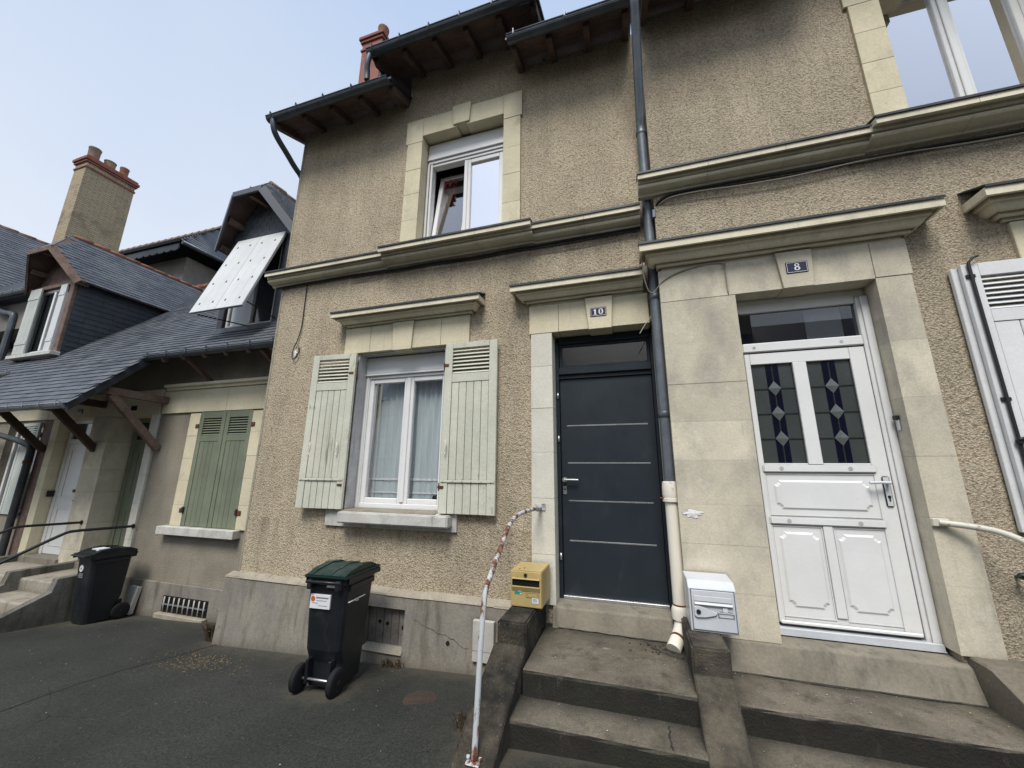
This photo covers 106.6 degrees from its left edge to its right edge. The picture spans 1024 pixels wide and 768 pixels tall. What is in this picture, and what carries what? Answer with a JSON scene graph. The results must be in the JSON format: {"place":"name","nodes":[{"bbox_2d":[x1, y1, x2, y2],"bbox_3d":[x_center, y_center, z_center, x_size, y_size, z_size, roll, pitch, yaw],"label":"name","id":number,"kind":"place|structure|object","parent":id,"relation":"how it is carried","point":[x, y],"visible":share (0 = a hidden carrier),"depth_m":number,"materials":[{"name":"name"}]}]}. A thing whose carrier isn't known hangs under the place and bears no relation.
{"place":"outdoors","nodes":[
{"label":"outdoors","id":0,"kind":"place"},
{"bbox_2d":[0,614,620,767],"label":"ground","id":1,"kind":"structure","parent":0,"point":[146,715],"depth_m":2.73,"materials":[{"name":"grey asphalt"}]},
{"bbox_2d":[0,555,78,633],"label":"front steps","id":2,"kind":"structure","parent":1,"relation":"on","point":[32,595],"depth_m":5.06,"materials":[{"name":"concrete"}]},
{"bbox_2d":[70,545,138,624],"bbox_3d":[-5.549,2.687,5.139,0.428,0.932,0.599,-5,-14,21],"label":"wheelie bin","id":3,"kind":"object","parent":1,"relation":"on","point":[101,574],"visible":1,"depth_m":5.04,"materials":[{"name":"black plastic"}]},
{"bbox_2d":[0,644,216,711],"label":"ground joint","id":4,"kind":"object","parent":1,"relation":"on","point":[98,677],"visible":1,"depth_m":3.23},
{"bbox_2d":[0,225,247,429],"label":"slate roofed house","id":5,"kind":"structure","parent":1,"relation":"on","point":[16,246],"depth_m":9.06,"materials":[{"name":"stone"}]},
{"bbox_2d":[124,585,141,614],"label":"stone slab","id":6,"kind":"structure","parent":1,"relation":"on","point":[133,594],"depth_m":5.37,"materials":[{"name":"grey stone"}]},
{"bbox_2d":[0,146,295,622],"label":"slate roofed house","id":7,"kind":"structure","parent":1,"relation":"on","point":[109,336],"depth_m":6.28,"materials":[{"name":"beige stone"}]},
{"bbox_2d":[0,424,44,513],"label":"window frame","id":8,"kind":"structure","parent":7,"relation":"in","point":[13,450],"depth_m":7.29,"materials":[{"name":"white plastic"}]},
{"bbox_2d":[0,520,82,533],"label":"handrail","id":9,"kind":"object","parent":7,"relation":"attached to","point":[38,525],"visible":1,"depth_m":5.69,"materials":[{"name":"black metal"}]},
{"bbox_2d":[46,491,54,496],"bbox_3d":[-8.098,1.927,6.709,0.027,0.100,0.120,-4,-14,17],"label":"intercom","id":10,"kind":"object","parent":7,"relation":"attached to","point":[50,493],"visible":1,"depth_m":6.69,"materials":[{"name":"black plastic"}]},
{"bbox_2d":[42,444,85,554],"bbox_3d":[-7.662,1.960,6.593,0.770,1.850,0.107,-4,-14,17],"label":"white door","id":11,"kind":"structure","parent":7,"relation":"in","point":[71,472],"depth_m":6.65,"materials":[{"name":"plastic"}]},
{"bbox_2d":[0,524,134,564],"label":"handrail","id":12,"kind":"object","parent":7,"relation":"attached to","point":[132,526],"visible":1,"depth_m":5.04,"materials":[{"name":"black metal"}]},
{"bbox_2d":[113,443,145,545],"bbox_3d":[-6.218,1.922,6.375,0.820,1.850,0.042,-4,-14,17],"label":"green door","id":13,"kind":"structure","parent":7,"relation":"in","point":[135,466],"depth_m":6.46,"materials":[{"name":"paint"}]},
{"bbox_2d":[118,226,236,434],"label":"slate roofed house","id":14,"kind":"structure","parent":1,"relation":"on","point":[194,258],"depth_m":12.01,"materials":[{"name":"stone"}]},
{"bbox_2d":[123,649,269,675],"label":"gravel","id":15,"kind":"structure","parent":1,"relation":"on","point":[221,661],"depth_m":3.58,"materials":[{"name":"gravel"}]},
{"bbox_2d":[200,622,218,641],"bbox_3d":[-3.293,2.719,4.181,0.302,0.230,0.180,-4,-14,17],"label":"dry weed","id":16,"kind":"object","parent":1,"relation":"on","point":[209,630],"visible":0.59,"depth_m":4.19,"materials":[{"name":"brown plant"}]},
{"bbox_2d":[288,559,380,698],"bbox_3d":[-1.457,1.991,3.216,0.408,0.906,0.589,-3,-13,13],"label":"wheelie bin","id":17,"kind":"object","parent":1,"relation":"on","point":[340,589],"visible":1,"depth_m":3.06,"materials":[{"name":"black plastic"}]},
{"bbox_2d":[379,657,404,668],"bbox_3d":[-1.084,2.514,3.436,0.234,0.096,0.120,-4,-14,17],"label":"dry weed","id":18,"kind":"object","parent":1,"relation":"on","point":[391,664],"visible":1,"depth_m":3.44,"materials":[{"name":"brown plant"}]},
{"bbox_2d":[403,690,436,704],"bbox_3d":[-0.680,2.341,2.826,0.250,0.022,0.250,-4,-14,17],"label":"water cover","id":19,"kind":"object","parent":1,"relation":"on","point":[422,697],"visible":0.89,"depth_m":2.83,"materials":[{"name":"brown metal"}]},
{"bbox_2d":[212,0,673,674],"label":"terraced house","id":20,"kind":"structure","parent":1,"relation":"on","point":[518,116],"depth_m":4.16,"materials":[{"name":"beige stone"}]},
{"bbox_2d":[292,284,307,359],"bbox_3d":[-2.713,-0.815,4.891,0.099,1.051,0.032,-4,-14,17],"label":"cable","id":21,"kind":"object","parent":20,"relation":"attached to","point":[300,329],"visible":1,"depth_m":4.85,"materials":[{"name":"black rubber"}]},
{"bbox_2d":[369,383,404,497],"bbox_3d":[-1.409,0.634,4.482,0.516,1.440,0.053,-4,-14,17],"label":"net curtain","id":22,"kind":"object","parent":20,"relation":"hanging from","point":[384,472],"visible":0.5,"depth_m":4.48,"materials":[{"name":"white fabric"}]},
{"bbox_2d":[354,352,444,510],"bbox_3d":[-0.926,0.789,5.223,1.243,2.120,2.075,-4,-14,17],"label":"window frame","id":23,"kind":"structure","parent":20,"relation":"in","point":[427,364],"depth_m":4.41,"materials":[{"name":"white plastic"}]},
{"bbox_2d":[409,380,442,498],"bbox_3d":[-0.924,0.605,4.337,0.470,1.440,0.061,-4,-14,17],"label":"net curtain","id":24,"kind":"object","parent":20,"relation":"hanging from","point":[425,450],"visible":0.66,"depth_m":4.35,"materials":[{"name":"white fabric"}]},
{"bbox_2d":[438,174,457,234],"bbox_3d":[-0.861,-2.245,5.060,0.250,1.200,0.052,-4,-14,17],"label":"red curtain","id":25,"kind":"object","parent":20,"relation":"hanging from","point":[447,219],"visible":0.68,"depth_m":5.08,"materials":[{"name":"fabric"}]},
{"bbox_2d":[276,226,639,289],"bbox_3d":[-0.942,-1.413,4.461,4.641,0.054,0.028,-4,-14,17],"label":"cable","id":26,"kind":"object","parent":20,"relation":"attached to","point":[495,253],"visible":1,"depth_m":4.30,"materials":[{"name":"black rubber"}]},
{"bbox_2d":[423,127,503,236],"bbox_3d":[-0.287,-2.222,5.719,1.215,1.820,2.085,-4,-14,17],"label":"window frame","id":27,"kind":"structure","parent":20,"relation":"in","point":[448,158],"depth_m":4.95,"materials":[{"name":"white plastic"}]},
{"bbox_2d":[472,619,494,663],"bbox_3d":[-0.245,2.222,3.295,0.195,0.320,0.044,-4,-14,17],"label":"meter cover","id":28,"kind":"object","parent":20,"relation":"attached to","point":[489,636],"visible":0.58,"depth_m":3.28,"materials":[{"name":"grey plastic"}]},
{"bbox_2d":[351,230,637,278],"bbox_3d":[-0.373,-1.412,4.266,3.400,0.039,0.014,-4,-14,17],"label":"cable","id":29,"kind":"object","parent":20,"relation":"attached to","point":[499,254],"visible":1,"depth_m":4.18,"materials":[{"name":"black rubber"}]},
{"bbox_2d":[590,306,605,316],"bbox_3d":[0.837,-0.703,3.707,0.152,0.092,0.008,-4,-14,17],"label":"number plate","id":30,"kind":"object","parent":20,"relation":"attached to","point":[598,311],"visible":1,"depth_m":3.71,"materials":[{"name":"blue metal"}]},
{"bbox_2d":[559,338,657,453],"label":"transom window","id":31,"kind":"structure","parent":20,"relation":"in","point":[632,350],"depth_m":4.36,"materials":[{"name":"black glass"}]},
{"bbox_2d":[557,374,668,603],"bbox_3d":[0.890,0.904,3.550,0.910,1.994,0.104,-4,-14,17],"label":"front door","id":32,"kind":"structure","parent":20,"relation":"in","point":[614,546],"depth_m":3.53,"materials":[{"name":"metal"}]},
{"bbox_2d":[447,708,469,731],"bbox_3d":[-0.274,2.122,2.401,0.248,0.156,0.148,-4,-14,17],"label":"dry weed","id":33,"kind":"object","parent":1,"relation":"on","point":[461,722],"visible":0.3,"depth_m":2.42,"materials":[{"name":"brown plant"}]},
{"bbox_2d":[449,604,709,767],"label":"front steps","id":34,"kind":"structure","parent":1,"relation":"on","point":[571,700],"depth_m":2.34,"materials":[{"name":"concrete"}]},
{"bbox_2d":[464,504,544,767],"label":"handrail","id":35,"kind":"object","parent":34,"relation":"on","point":[473,762],"visible":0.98,"depth_m":2.21,"materials":[{"name":"white metal"}]},
{"bbox_2d":[511,561,549,608],"bbox_3d":[0.155,1.669,3.182,0.260,0.272,0.338,-4,-14,17],"label":"mailbox","id":36,"kind":"object","parent":34,"relation":"on","point":[530,584],"visible":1,"depth_m":3.05,"materials":[{"name":"yellow metal"}]},
{"bbox_2d":[511,570,540,608],"bbox_3d":[0.109,1.636,3.036,0.250,0.258,0.024,-4,-14,17],"label":"door","id":37,"kind":"structure","parent":36,"relation":"in","point":[521,600],"depth_m":3.04,"materials":[{"name":"yellow metal"}]},
{"bbox_2d":[630,639,683,657],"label":"soil crumbs","id":38,"kind":"object","parent":34,"relation":"on","point":[656,649],"visible":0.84,"depth_m":2.82,"materials":[{"name":"brown soil"}]},
{"bbox_2d":[681,616,754,767],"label":"dividing wall","id":39,"kind":"structure","parent":1,"relation":"on","point":[722,724],"depth_m":2.20,"materials":[{"name":"grey concrete"}]},
{"bbox_2d":[683,571,740,635],"bbox_3d":[1.404,1.545,2.707,0.297,0.320,0.284,-4,-14,17],"label":"mailbox","id":40,"kind":"object","parent":39,"relation":"on","point":[711,602],"visible":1,"depth_m":2.60,"materials":[{"name":"white metal"}]},
{"bbox_2d":[691,589,737,633],"bbox_3d":[1.367,1.539,2.581,0.265,0.246,0.022,-4,-14,17],"label":"door","id":41,"kind":"structure","parent":40,"relation":"in","point":[715,601],"depth_m":2.58,"materials":[{"name":"white metal"}]},
{"bbox_2d":[636,0,1023,706],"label":"terraced house","id":42,"kind":"structure","parent":1,"relation":"on","point":[816,486],"depth_m":3.00,"materials":[{"name":"stone"}]},
{"bbox_2d":[652,209,655,219],"bbox_3d":[1.363,-1.631,3.668,0.030,0.090,0.040,-4,-14,17],"label":"junction box","id":43,"kind":"object","parent":42,"relation":"attached to","point":[653,214],"visible":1,"depth_m":3.65,"materials":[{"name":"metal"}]},
{"bbox_2d":[630,0,686,653],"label":"downpipe","id":44,"kind":"object","parent":42,"relation":"attached to","point":[675,643],"visible":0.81,"depth_m":3.33,"materials":[{"name":"metal"}]},
{"bbox_2d":[641,258,728,292],"bbox_3d":[1.528,-1.056,3.418,0.685,0.581,0.081,-4,-14,17],"label":"cable","id":45,"kind":"object","parent":42,"relation":"attached to","point":[684,270],"visible":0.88,"depth_m":3.42,"materials":[{"name":"plastic"}]},
{"bbox_2d":[682,509,703,517],"bbox_3d":[1.416,1.017,2.985,0.165,0.069,0.005,-4,-14,17],"label":"filler patch","id":46,"kind":"object","parent":42,"relation":"attached to","point":[692,513],"visible":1,"depth_m":2.99,"materials":[{"name":"white paint"}]},
{"bbox_2d":[785,260,808,273],"bbox_3d":[2.337,-0.960,3.130,0.153,0.100,0.009,-4,-14,17],"label":"number plate","id":47,"kind":"object","parent":42,"relation":"attached to","point":[797,267],"visible":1,"depth_m":3.13,"materials":[{"name":"blue metal"}]},
{"bbox_2d":[803,308,843,338],"bbox_3d":[2.650,-0.458,3.238,0.260,0.390,0.004,-4,-14,17],"label":"blind","id":48,"kind":"object","parent":42,"relation":"attached to","point":[823,323],"visible":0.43,"depth_m":3.25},
{"bbox_2d":[744,346,923,637],"bbox_3d":[2.392,0.730,2.928,0.845,2.068,0.128,-4,-14,17],"label":"front door","id":49,"kind":"structure","parent":42,"relation":"in","point":[839,558],"depth_m":2.90,"materials":[{"name":"white plastic"}]},
{"bbox_2d":[651,128,1023,212],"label":"cable","id":50,"kind":"object","parent":42,"relation":"attached to","point":[846,161],"visible":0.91,"depth_m":3.24,"materials":[{"name":"black rubber"}]},
{"bbox_2d":[658,132,1023,205],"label":"cable","id":51,"kind":"object","parent":42,"relation":"attached to","point":[847,164],"visible":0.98,"depth_m":3.19,"materials":[{"name":"black rubber"}]},
{"bbox_2d":[892,415,901,430],"bbox_3d":[2.844,0.288,2.817,0.024,0.110,0.040,-4,-14,17],"label":"doorbell","id":52,"kind":"object","parent":42,"relation":"attached to","point":[896,418],"visible":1,"depth_m":2.81,"materials":[{"name":"white plastic"}]},
{"bbox_2d":[930,518,1023,544],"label":"handrail","id":53,"kind":"object","parent":42,"relation":"attached to","point":[943,522],"visible":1,"depth_m":2.43,"materials":[{"name":"white metal"}]},
{"bbox_2d":[1017,0,1023,15],"bbox_3d":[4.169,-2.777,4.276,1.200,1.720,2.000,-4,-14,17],"label":"window frame","id":54,"kind":"structure","parent":42,"relation":"in","point":[1021,2],"depth_m":3.25,"materials":[{"name":"white plastic"}]},
{"bbox_2d":[733,656,1023,767],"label":"front steps","id":55,"kind":"structure","parent":1,"relation":"on","point":[804,726],"depth_m":2.14,"materials":[{"name":"concrete"}]},
{"bbox_2d":[548,633,1008,765],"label":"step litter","id":56,"kind":"object","parent":55,"relation":"on","point":[784,703],"visible":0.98,"depth_m":2.33,"materials":[{"name":"brown plant"}]},
{"bbox_2d":[0,0,630,249],"label":"sky","id":57,"kind":"structure","parent":0,"point":[177,94],"materials":[{"name":"blue"}]}
]}

